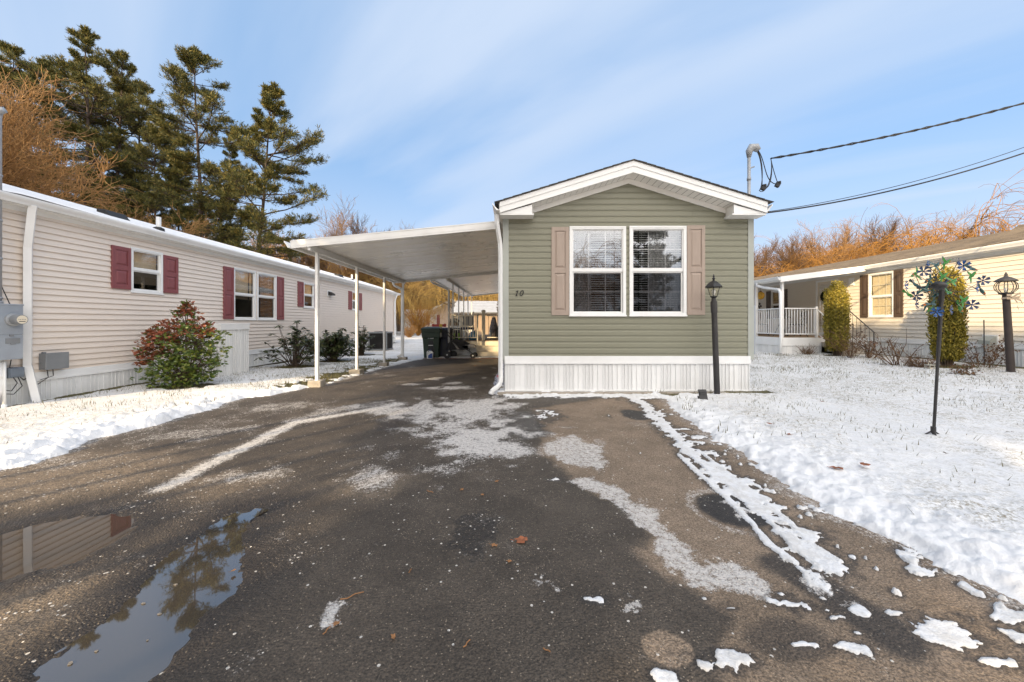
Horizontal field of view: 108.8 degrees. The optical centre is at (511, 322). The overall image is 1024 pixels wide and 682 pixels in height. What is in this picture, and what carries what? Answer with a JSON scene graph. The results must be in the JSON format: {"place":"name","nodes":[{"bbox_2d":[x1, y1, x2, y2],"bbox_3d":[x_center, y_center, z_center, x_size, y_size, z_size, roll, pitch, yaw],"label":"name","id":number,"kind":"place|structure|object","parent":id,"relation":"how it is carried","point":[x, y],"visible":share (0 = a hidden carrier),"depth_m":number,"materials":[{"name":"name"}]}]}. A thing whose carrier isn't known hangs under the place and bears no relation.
{"place":"outdoors","nodes":[
{"label":"outdoors","id":0,"kind":"place"},
{"bbox_2d":[342,271,480,335],"bbox_3d":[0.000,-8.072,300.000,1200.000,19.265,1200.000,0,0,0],"label":"ground","id":1,"kind":"structure","parent":0,"point":[398,333],"depth_m":47.32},
{"bbox_2d":[0,40,72,197],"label":"pine tree","id":2,"kind":"object","parent":1,"relation":"on","point":[17,50],"visible":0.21,"depth_m":34.59,"materials":[{"name":"green plant"}]},
{"bbox_2d":[0,56,130,202],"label":"pine tree","id":3,"kind":"object","parent":1,"relation":"on","point":[43,61],"visible":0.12,"depth_m":37.30,"materials":[{"name":"green plant"}]},
{"bbox_2d":[0,59,143,211],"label":"bare tree","id":4,"kind":"object","parent":1,"relation":"on","point":[13,155],"visible":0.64,"depth_m":18.57,"materials":[{"name":"orange plant"}]},
{"bbox_2d":[0,24,159,217],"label":"pine tree","id":5,"kind":"object","parent":1,"relation":"on","point":[78,63],"visible":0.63,"depth_m":31.53,"materials":[{"name":"green plant"}]},
{"bbox_2d":[37,46,171,208],"bbox_3d":[-39.177,-12.708,35.986,10.864,28.986,8.685,0,0,19],"label":"pine tree","id":6,"kind":"object","parent":1,"relation":"on","point":[122,82],"visible":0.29,"depth_m":35.47,"materials":[{"name":"green plant"}]},
{"bbox_2d":[55,77,195,222],"bbox_3d":[-39.619,-12.226,38.614,9.322,28.000,11.661,0,0,28],"label":"pine tree","id":7,"kind":"object","parent":1,"relation":"on","point":[152,90],"visible":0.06,"depth_m":38.37,"materials":[{"name":"green plant"}]},
{"bbox_2d":[102,108,197,232],"bbox_3d":[-31.954,-8.899,32.571,5.818,21.184,5.241,0,0,8],"label":"pine tree","id":8,"kind":"object","parent":1,"relation":"on","point":[158,140],"visible":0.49,"depth_m":32.40,"materials":[{"name":"green plant"}]},
{"bbox_2d":[86,191,217,237],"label":"bare tree","id":9,"kind":"object","parent":1,"relation":"on","point":[190,226],"visible":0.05,"depth_m":21.11,"materials":[{"name":"brown plant"}]},
{"bbox_2d":[148,149,217,239],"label":"pine tree","id":10,"kind":"object","parent":1,"relation":"on","point":[178,228],"visible":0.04,"depth_m":40.80,"materials":[{"name":"green plant"}]},
{"bbox_2d":[131,43,260,243],"bbox_3d":[-26.139,-10.871,30.744,8.398,25.224,10.504,0,0,-22],"label":"pine tree","id":11,"kind":"object","parent":1,"relation":"on","point":[191,57],"visible":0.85,"depth_m":29.76,"materials":[{"name":"green plant"}]},
{"bbox_2d":[0,183,399,407],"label":"mobile home","id":12,"kind":"object","parent":1,"relation":"on","point":[96,292],"visible":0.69,"depth_m":7.16,"materials":[{"name":"beige plastic"}]},
{"bbox_2d":[6,367,24,377],"bbox_3d":[-7.505,0.755,5.510,0.150,0.150,0.180,0,0,0],"label":"junction box","id":13,"kind":"object","parent":12,"relation":"attached to","point":[14,372],"visible":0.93,"depth_m":5.49,"materials":[{"name":"grey plastic"}]},
{"bbox_2d":[0,107,53,407],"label":"electric meter","id":14,"kind":"object","parent":12,"relation":"attached to","point":[13,319],"visible":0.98,"depth_m":5.33,"materials":[{"name":"metal"}]},
{"bbox_2d":[39,352,68,369],"bbox_3d":[-7.518,0.623,6.020,0.125,0.285,0.310,0,0,0],"label":"cable box","id":15,"kind":"object","parent":12,"relation":"attached to","point":[55,360],"visible":1,"depth_m":5.96,"materials":[{"name":"grey plastic"}]},
{"bbox_2d":[77,244,163,294],"bbox_3d":[-8.027,-0.953,7.619,0.945,1.300,1.176,0,0,0],"label":"window","id":16,"kind":"structure","parent":12,"relation":"in","point":[146,265],"depth_m":7.70,"materials":[{"name":"white plastic"}]},
{"bbox_2d":[233,267,259,319],"bbox_3d":[-8.027,-0.688,10.412,0.945,1.840,1.376,0,0,0],"label":"window","id":17,"kind":"structure","parent":12,"relation":"in","point":[240,275],"depth_m":10.56,"materials":[{"name":"white plastic"}]},
{"bbox_2d":[235,272,276,320],"bbox_3d":[-8.027,-0.688,11.350,0.945,1.840,1.400,0,0,0],"label":"window","id":18,"kind":"structure","parent":12,"relation":"in","point":[268,282],"depth_m":11.56,"materials":[{"name":"white plastic"}]},
{"bbox_2d":[303,282,314,308],"bbox_3d":[-8.027,-0.897,13.685,0.945,1.335,1.230,0,0,0],"label":"window","id":19,"kind":"structure","parent":12,"relation":"in","point":[308,287],"depth_m":13.83,"materials":[{"name":"white plastic"}]},
{"bbox_2d":[352,291,354,310],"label":"window","id":20,"kind":"structure","parent":12,"relation":"in","point":[353,293],"depth_m":17.69,"materials":[{"name":"white plastic"}]},
{"bbox_2d":[201,131,259,250],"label":"pine tree","id":21,"kind":"object","parent":1,"relation":"on","point":[234,155],"visible":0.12,"depth_m":36.82,"materials":[{"name":"green plant"}]},
{"bbox_2d":[188,80,329,261],"bbox_3d":[-19.112,-8.551,29.018,8.993,20.590,8.904,0,0,32],"label":"pine tree","id":22,"kind":"object","parent":1,"relation":"on","point":[257,188],"visible":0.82,"depth_m":28.26,"materials":[{"name":"green plant"}]},
{"bbox_2d":[286,235,334,270],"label":"bare tree","id":23,"kind":"object","parent":1,"relation":"on","point":[309,262],"visible":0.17,"depth_m":39.73,"materials":[{"name":"brown plant"}]},
{"bbox_2d":[300,193,387,288],"bbox_3d":[-17.840,-5.835,40.784,8.670,15.184,11.419,0,0,40],"label":"bare tree","id":24,"kind":"object","parent":1,"relation":"on","point":[338,233],"visible":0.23,"depth_m":39.48,"materials":[{"name":"brown plant"}]},
{"bbox_2d":[334,211,390,287],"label":"bare tree","id":25,"kind":"object","parent":1,"relation":"on","point":[356,227],"visible":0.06,"depth_m":43.12,"materials":[{"name":"brown plant"}]},
{"bbox_2d":[311,261,439,326],"bbox_3d":[-16.012,-2.791,40.307,15.948,9.106,16.083,0,0,-34],"label":"willow tree","id":26,"kind":"object","parent":1,"relation":"on","point":[398,297],"visible":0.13,"depth_m":38.15,"materials":[{"name":"orange plant"}]},
{"bbox_2d":[325,264,451,331],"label":"willow tree","id":27,"kind":"object","parent":1,"relation":"on","point":[398,326],"visible":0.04,"depth_m":51.12,"materials":[{"name":"orange plant"}]},
{"bbox_2d":[362,221,435,321],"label":"bare tree","id":28,"kind":"object","parent":1,"relation":"on","point":[398,284],"visible":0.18,"depth_m":40.44,"materials":[{"name":"brown plant"}]},
{"bbox_2d":[396,309,425,330],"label":"mobile home","id":29,"kind":"object","parent":1,"relation":"on","point":[405,324],"depth_m":52.00,"materials":[{"name":"white plastic"}]},
{"bbox_2d":[397,294,442,335],"bbox_3d":[-9.817,-0.794,37.842,5.131,4.431,4.853,0,0,26],"label":"clipped bush","id":30,"kind":"object","parent":1,"relation":"on","point":[419,325],"visible":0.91,"depth_m":37.78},
{"bbox_2d":[387,280,497,326],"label":"willow tree","id":31,"kind":"object","parent":1,"relation":"on","point":[442,293],"visible":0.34,"depth_m":40.74,"materials":[{"name":"orange plant"}]},
{"bbox_2d":[422,300,478,326],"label":"mobile home","id":32,"kind":"object","parent":1,"relation":"on","point":[444,320],"visible":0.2,"depth_m":44.99,"materials":[{"name":"beige"}]},
{"bbox_2d":[441,288,497,300],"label":"willow tree","id":33,"kind":"object","parent":1,"relation":"on","point":[492,298],"visible":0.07,"depth_m":45.41,"materials":[{"name":"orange plant"}]},
{"bbox_2d":[450,301,497,334],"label":"shed","id":34,"kind":"structure","parent":1,"relation":"on","point":[490,307],"depth_m":30.26,"materials":[{"name":"brown wood"}]},
{"bbox_2d":[209,230,776,308],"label":"wood","id":35,"kind":"object","parent":1,"relation":"on","point":[322,259],"depth_m":87.19,"materials":[{"name":"brown plant"}]},
{"bbox_2d":[488,159,773,394],"bbox_3d":[2.047,-0.603,14.273,4.929,4.385,16.025,0,0,0],"label":"mobile home","id":36,"kind":"object","parent":1,"relation":"on","point":[605,275],"visible":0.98,"depth_m":6.58,"materials":[{"name":"green plastic"}]},
{"bbox_2d":[493,363,503,385],"bbox_3d":[-0.221,1.051,7.426,0.318,0.470,0.228,0,0,0],"label":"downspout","id":37,"kind":"object","parent":36,"relation":"on","point":[496,378],"visible":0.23,"depth_m":7.36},
{"bbox_2d":[569,226,638,315],"bbox_3d":[1.538,-0.820,7.027,1.516,2.007,0.945,0,0,0],"label":"window","id":38,"kind":"structure","parent":36,"relation":"in","point":[586,269],"depth_m":6.68,"materials":[{"name":"white plastic"}]},
{"bbox_2d":[603,226,686,315],"bbox_3d":[2.618,-0.824,7.027,1.523,2.013,0.945,0,0,0],"label":"window","id":39,"kind":"structure","parent":36,"relation":"in","point":[662,270],"depth_m":6.69,"materials":[{"name":"white plastic"}]},
{"bbox_2d":[754,306,754,353],"bbox_3d":[4.435,0.140,7.010,0.190,0.900,0.420,0,0,0],"label":"breaker box","id":40,"kind":"object","parent":36,"relation":"attached to","point":[754,329],"visible":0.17,"depth_m":6.80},
{"bbox_2d":[746,143,780,193],"bbox_3d":[4.682,-1.823,6.832,0.595,3.025,0.146,0,0,9],"label":"service mast","id":41,"kind":"object","parent":36,"relation":"attached to","point":[751,148],"visible":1,"depth_m":6.83,"materials":[{"name":"metal"}]},
{"bbox_2d":[771,102,1023,158],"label":"overhead cable","id":42,"kind":"object","parent":41,"relation":"attached to","point":[914,130],"visible":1,"depth_m":6.55,"materials":[{"name":"black rubber"}]},
{"bbox_2d":[766,153,1023,213],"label":"overhead cable","id":43,"kind":"object","parent":36,"relation":"attached to","point":[897,188],"visible":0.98,"depth_m":6.44,"materials":[{"name":"black rubber"}]},
{"bbox_2d":[768,147,1023,211],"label":"overhead cable","id":44,"kind":"object","parent":36,"relation":"attached to","point":[898,185],"visible":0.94,"depth_m":6.47,"materials":[{"name":"black rubber"}]},
{"bbox_2d":[754,235,784,277],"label":"bare tree","id":45,"kind":"object","parent":1,"relation":"on","point":[761,264],"visible":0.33,"depth_m":39.69,"materials":[{"name":"brown plant"}]},
{"bbox_2d":[765,233,809,273],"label":"bare tree","id":46,"kind":"object","parent":1,"relation":"on","point":[787,249],"visible":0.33,"depth_m":40.64,"materials":[{"name":"brown plant"}]},
{"bbox_2d":[777,229,824,269],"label":"bare tree","id":47,"kind":"object","parent":1,"relation":"on","point":[803,245],"visible":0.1,"depth_m":47.93,"materials":[{"name":"brown plant"}]},
{"bbox_2d":[754,240,884,276],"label":"willow tree","id":48,"kind":"object","parent":1,"relation":"on","point":[788,268],"visible":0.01,"depth_m":36.27,"materials":[{"name":"brown plant"}]},
{"bbox_2d":[802,226,873,263],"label":"bare tree","id":49,"kind":"object","parent":1,"relation":"on","point":[835,243],"visible":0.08,"depth_m":42.59,"materials":[{"name":"brown plant"}]},
{"bbox_2d":[796,215,888,266],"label":"bare tree","id":50,"kind":"object","parent":1,"relation":"on","point":[851,248],"visible":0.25,"depth_m":40.34,"materials":[{"name":"brown plant"}]},
{"bbox_2d":[756,230,960,272],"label":"willow tree","id":51,"kind":"object","parent":1,"relation":"on","point":[823,250],"visible":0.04,"depth_m":40.56,"materials":[{"name":"brown plant"}]},
{"bbox_2d":[852,213,918,255],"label":"bare tree","id":52,"kind":"object","parent":1,"relation":"on","point":[872,237],"visible":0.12,"depth_m":42.23,"materials":[{"name":"brown plant"}]},
{"bbox_2d":[754,224,1023,366],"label":"mobile home","id":53,"kind":"object","parent":1,"relation":"on","point":[883,306],"visible":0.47,"depth_m":11.55,"materials":[{"name":"beige plastic"}]},
{"bbox_2d":[758,291,764,299],"bbox_3d":[9.900,-1.228,14.600,0.280,0.635,0.273,0,0,0],"label":"hanging lantern","id":54,"kind":"object","parent":53,"relation":"hanging from","point":[761,294],"visible":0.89,"depth_m":14.51,"materials":[{"name":"yellow glass"}]},
{"bbox_2d":[771,290,778,318],"bbox_3d":[12.428,-0.710,16.600,0.945,1.700,1.200,0,0,0],"label":"window","id":55,"kind":"structure","parent":53,"relation":"in","point":[774,294],"depth_m":16.91,"materials":[{"name":"white plastic"}]},
{"bbox_2d":[816,278,837,334],"bbox_3d":[11.965,-0.580,13.975,0.070,2.100,0.950,0,0,0],"label":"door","id":56,"kind":"structure","parent":53,"relation":"in","point":[820,306],"depth_m":14.22,"materials":[{"name":"plastic"}]},
{"bbox_2d":[868,271,892,317],"bbox_3d":[12.428,-0.795,11.910,0.945,1.850,1.320,0,0,0],"label":"window","id":57,"kind":"structure","parent":53,"relation":"in","point":[880,285],"depth_m":11.98,"materials":[{"name":"white plastic"}]},
{"bbox_2d":[771,208,1021,272],"bbox_3d":[40.657,-4.767,39.836,21.796,12.687,22.141,0,0,-25],"label":"willow tree","id":58,"kind":"object","parent":1,"relation":"on","point":[899,246],"depth_m":35.15,"materials":[{"name":"brown plant"}]},
{"bbox_2d":[798,168,1023,268],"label":"willow tree","id":59,"kind":"object","parent":1,"relation":"on","point":[975,225],"visible":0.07,"depth_m":32.18,"materials":[{"name":"brown plant"}]},
{"bbox_2d":[822,203,1023,257],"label":"willow tree","id":60,"kind":"object","parent":1,"relation":"on","point":[919,238],"visible":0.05,"depth_m":35.19,"materials":[{"name":"brown plant"}]},
{"bbox_2d":[893,204,980,250],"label":"bare tree","id":61,"kind":"object","parent":1,"relation":"on","point":[948,221],"visible":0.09,"depth_m":42.79,"materials":[{"name":"brown plant"}]},
{"bbox_2d":[899,214,975,244],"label":"bare tree","id":62,"kind":"object","parent":1,"relation":"on","point":[943,230],"visible":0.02,"depth_m":48.52,"materials":[{"name":"brown plant"}]},
{"bbox_2d":[955,215,1022,236],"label":"bare tree","id":63,"kind":"object","parent":1,"relation":"on","point":[990,226],"visible":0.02,"depth_m":45.56,"materials":[{"name":"brown plant"}]},
{"bbox_2d":[424,358,497,358],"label":"brick path","id":64,"kind":"structure","parent":0,"point":[458,358],"depth_m":13.95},
{"bbox_2d":[469,331,475,339],"bbox_3d":[-1.595,0.539,15.194,0.415,0.390,0.453,0,0,0],"label":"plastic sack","id":65,"kind":"object","parent":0,"point":[472,333],"visible":0.6,"depth_m":15.03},
{"bbox_2d":[0,358,1023,681],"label":"driveway","id":66,"kind":"structure","parent":0,"point":[654,542],"depth_m":2.03,"materials":[{"name":"asphalt"}]},
{"bbox_2d":[0,514,137,580],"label":"puddle","id":67,"kind":"object","parent":66,"relation":"on","point":[54,544],"visible":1,"depth_m":2.17,"materials":[{"name":"brown"}]},
{"bbox_2d":[33,508,267,681],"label":"puddle","id":68,"kind":"object","parent":66,"relation":"on","point":[201,574],"visible":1,"depth_m":1.62,"materials":[{"name":"grey"}]},
{"bbox_2d":[284,221,502,386],"bbox_3d":[-2.306,-0.249,10.230,4.152,3.417,6.380,0,0,0],"label":"carport","id":69,"kind":"object","parent":66,"relation":"on","point":[431,253],"visible":0.85,"depth_m":8.62,"materials":[{"name":"white paint"}]},
{"bbox_2d":[427,350,432,358],"bbox_3d":[-3.120,1.212,13.959,0.240,0.335,0.123,0,0,0],"label":"plastic jug","id":70,"kind":"object","parent":66,"relation":"on","point":[430,354],"visible":1,"depth_m":13.90,"materials":[{"name":"white plastic"}]},
{"bbox_2d":[421,327,441,357],"bbox_3d":[-3.100,0.776,14.313,0.742,1.208,0.765,0,0,0],"label":"trash bin","id":71,"kind":"object","parent":66,"relation":"on","point":[431,336],"visible":0.89,"depth_m":14.00,"materials":[{"name":"green plastic"}]},
{"bbox_2d":[440,327,452,355],"bbox_3d":[-2.660,0.791,14.641,0.530,1.178,0.602,0,0,0],"label":"trash bin","id":72,"kind":"object","parent":66,"relation":"on","point":[444,340],"visible":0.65,"depth_m":14.40,"materials":[{"name":"black plastic"}]},
{"bbox_2d":[0,336,1023,681],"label":"snow cover","id":73,"kind":"object","parent":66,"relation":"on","point":[962,524],"visible":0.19,"depth_m":3.73,"materials":[{"name":"snow"}]},
{"bbox_2d":[130,299,232,388],"bbox_3d":[-6.522,0.421,7.155,1.837,1.771,1.014,0,0,-16],"label":"andromeda shrub","id":74,"kind":"object","parent":73,"relation":"on","point":[183,373],"visible":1,"depth_m":7.12,"materials":[{"name":"green plant"}]},
{"bbox_2d":[179,323,249,376],"bbox_3d":[-7.107,0.659,8.808,0.962,1.262,0.964,0,0,0],"label":"storage cabinet","id":75,"kind":"object","parent":73,"relation":"on","point":[237,359],"visible":0.3,"depth_m":8.76,"materials":[{"name":"white plastic"}]},
{"bbox_2d":[254,320,326,366],"bbox_3d":[-6.374,0.665,10.741,1.793,1.482,1.834,0,0,0],"label":"rhododendron","id":76,"kind":"object","parent":73,"relation":"on","point":[297,342],"visible":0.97,"depth_m":10.54,"materials":[{"name":"green plant"}]},
{"bbox_2d":[308,328,354,361],"bbox_3d":[-6.126,0.809,12.422,1.625,1.250,1.648,0,0,0],"label":"rhododendron","id":77,"kind":"object","parent":73,"relation":"on","point":[334,344],"visible":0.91,"depth_m":12.20,"materials":[{"name":"green plant"}]},
{"bbox_2d":[349,325,374,355],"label":"rhododendron","id":78,"kind":"object","parent":73,"relation":"on","point":[362,348],"visible":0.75,"depth_m":14.95,"materials":[{"name":"green plant"}]},
{"bbox_2d":[368,331,392,350],"bbox_3d":[-6.200,0.885,17.345,0.900,0.930,0.910,0,0,0],"label":"air conditioner","id":79,"kind":"object","parent":73,"relation":"on","point":[377,340],"visible":0.84,"depth_m":16.94,"materials":[{"name":"metal"}]},
{"bbox_2d":[404,324,420,336],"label":"clipped bush","id":80,"kind":"object","parent":73,"relation":"on","point":[410,332],"visible":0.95,"depth_m":31.83,"materials":[{"name":"brown plant"}]},
{"bbox_2d":[432,324,445,326],"bbox_3d":[-3.026,0.715,15.253,0.580,1.330,0.130,0,0,0],"label":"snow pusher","id":81,"kind":"object","parent":73,"relation":"on","point":[438,325],"visible":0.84,"depth_m":15.20,"materials":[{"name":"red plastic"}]},
{"bbox_2d":[441,329,477,358],"bbox_3d":[-2.065,0.814,14.160,1.461,1.129,0.480,0,0,0],"label":"lawn mower","id":82,"kind":"object","parent":73,"relation":"on","point":[455,344],"visible":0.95,"depth_m":13.99,"materials":[{"name":"black metal"}]},
{"bbox_2d":[451,310,497,355],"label":"porch deck","id":83,"kind":"structure","parent":73,"relation":"on","point":[484,344],"depth_m":14.81,"materials":[{"name":"brown wood"}]},
{"bbox_2d":[450,318,458,325],"bbox_3d":[-2.413,-0.028,15.297,0.453,0.321,0.322,0,0,0],"label":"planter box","id":84,"kind":"object","parent":83,"relation":"on","point":[455,323],"visible":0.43,"depth_m":15.20,"materials":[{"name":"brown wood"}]},
{"bbox_2d":[454,330,459,339],"bbox_3d":[-2.340,0.526,15.245,0.394,0.416,0.310,0,0,0],"label":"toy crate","id":85,"kind":"object","parent":83,"relation":"on","point":[455,333],"visible":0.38,"depth_m":15.12,"materials":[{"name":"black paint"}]},
{"bbox_2d":[430,274,497,351],"bbox_3d":[-1.641,-0.322,17.865,2.822,3.264,8.910,0,0,0],"label":"porch canopy","id":86,"kind":"object","parent":83,"relation":"on","point":[468,286],"visible":0.71,"depth_m":16.07,"materials":[{"name":"metal"}]},
{"bbox_2d":[461,312,473,330],"bbox_3d":[-1.890,0.137,15.520,0.561,1.196,0.540,0,0,0],"label":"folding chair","id":87,"kind":"object","parent":83,"relation":"on","point":[468,323],"visible":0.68,"depth_m":15.70,"materials":[{"name":"plastic"}]},
{"bbox_2d":[489,316,496,338],"bbox_3d":[-0.844,0.230,16.798,0.408,1.009,0.465,0,0,0],"label":"closed umbrella","id":88,"kind":"object","parent":83,"relation":"on","point":[492,327],"visible":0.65,"depth_m":16.66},
{"bbox_2d":[697,389,707,399],"bbox_3d":[3.031,1.210,5.861,0.125,0.283,0.172,0,0,0],"label":"solar spotlight","id":89,"kind":"object","parent":73,"relation":"on","point":[702,393],"visible":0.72,"depth_m":5.81,"materials":[{"name":"black paint"}]},
{"bbox_2d":[705,274,721,393],"bbox_3d":[3.438,0.261,6.250,0.300,2.162,0.260,0,0,0],"label":"lamp post","id":90,"kind":"object","parent":73,"relation":"on","point":[713,284],"visible":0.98,"depth_m":6.21,"materials":[{"name":"metal"}]},
{"bbox_2d":[793,344,818,354],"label":"bare shrub","id":91,"kind":"object","parent":73,"relation":"on","point":[805,351],"visible":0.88,"depth_m":11.91,"materials":[{"name":"brown plant"}]},
{"bbox_2d":[822,280,852,355],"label":"columnar yew","id":92,"kind":"object","parent":73,"relation":"on","point":[836,309],"visible":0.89,"depth_m":11.36,"materials":[{"name":"green plant"}]},
{"bbox_2d":[823,323,876,357],"bbox_3d":[9.685,0.580,10.692,1.053,1.108,1.295,0,0,-39],"label":"bare shrub","id":93,"kind":"object","parent":73,"relation":"on","point":[854,349],"visible":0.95,"depth_m":10.58,"materials":[{"name":"brown plant"}]},
{"bbox_2d":[851,334,897,357],"bbox_3d":[10.331,0.728,10.565,0.653,0.799,1.270,0,0,18],"label":"bare shrub","id":94,"kind":"object","parent":73,"relation":"on","point":[868,353],"visible":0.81,"depth_m":10.51,"materials":[{"name":"brown plant"}]},
{"bbox_2d":[860,329,926,365],"bbox_3d":[9.372,0.631,9.115,1.318,1.043,1.199,0,0,0],"label":"bare shrub","id":95,"kind":"object","parent":73,"relation":"on","point":[880,356],"visible":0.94,"depth_m":9.05,"materials":[{"name":"brown plant"}]},
{"bbox_2d":[894,348,950,367],"bbox_3d":[9.455,0.912,8.583,0.872,0.610,0.909,0,0,0],"label":"bare shrub","id":96,"kind":"object","parent":73,"relation":"on","point":[916,359],"visible":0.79,"depth_m":8.51,"materials":[{"name":"brown plant"}]},
{"bbox_2d":[924,361,934,368],"bbox_3d":[9.377,0.983,8.232,0.130,0.245,0.130,0,0,0],"label":"garden lantern","id":97,"kind":"object","parent":73,"relation":"on","point":[929,365],"visible":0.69,"depth_m":8.22,"materials":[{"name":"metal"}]},
{"bbox_2d":[902,256,990,435],"bbox_3d":[4.764,0.306,4.005,1.115,2.047,0.321,0,0,0],"label":"wind spinner","id":98,"kind":"object","parent":73,"relation":"on","point":[940,286],"visible":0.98,"depth_m":4.00,"materials":[{"name":"multicoloured metal"}]},
{"bbox_2d":[924,265,970,367],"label":"columnar yew","id":99,"kind":"object","parent":73,"relation":"on","point":[954,330],"visible":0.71,"depth_m":8.52,"materials":[{"name":"green plant"}]},
{"bbox_2d":[949,363,983,374],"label":"bare shrub","id":100,"kind":"object","parent":73,"relation":"on","point":[963,371],"visible":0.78,"depth_m":7.50,"materials":[{"name":"brown plant"}]},
{"bbox_2d":[960,343,993,364],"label":"bare shrub","id":101,"kind":"object","parent":73,"relation":"on","point":[973,358],"visible":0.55,"depth_m":8.71,"materials":[{"name":"brown plant"}]},
{"bbox_2d":[983,320,984,363],"bbox_3d":[11.165,0.565,8.672,0.030,1.250,0.017,0,0,0],"label":"plant stake","id":102,"kind":"object","parent":73,"relation":"on","point":[984,338],"visible":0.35,"depth_m":8.66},
{"bbox_2d":[957,335,1023,367],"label":"bare shrub","id":103,"kind":"object","parent":73,"relation":"on","point":[995,351],"visible":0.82,"depth_m":8.20,"materials":[{"name":"brown plant"}]},
{"bbox_2d":[993,272,1022,371],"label":"lamp post","id":104,"kind":"object","parent":73,"relation":"on","point":[1006,298],"visible":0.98,"depth_m":7.49,"materials":[{"name":"black metal"}]},
{"bbox_2d":[511,536,527,542],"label":"fallen leaf","id":105,"kind":"object","parent":66,"relation":"on","point":[521,539],"visible":1,"depth_m":2.15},
{"bbox_2d":[0,352,1023,511],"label":"grass","id":106,"kind":"structure","parent":0,"point":[361,366],"depth_m":7.61,"materials":[{"name":"plant"}]},
{"bbox_2d":[0,0,1023,271],"label":"sky","id":107,"kind":"structure","parent":0,"point":[431,113],"materials":[{"name":"blue"}]},
{"bbox_2d":[787,310,807,336],"bbox_3d":[10.361,0.028,13.299,0.484,0.978,0.463,0,0,10],"label":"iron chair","id":108,"kind":"object","parent":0,"point":[801,323],"visible":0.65,"depth_m":13.24,"materials":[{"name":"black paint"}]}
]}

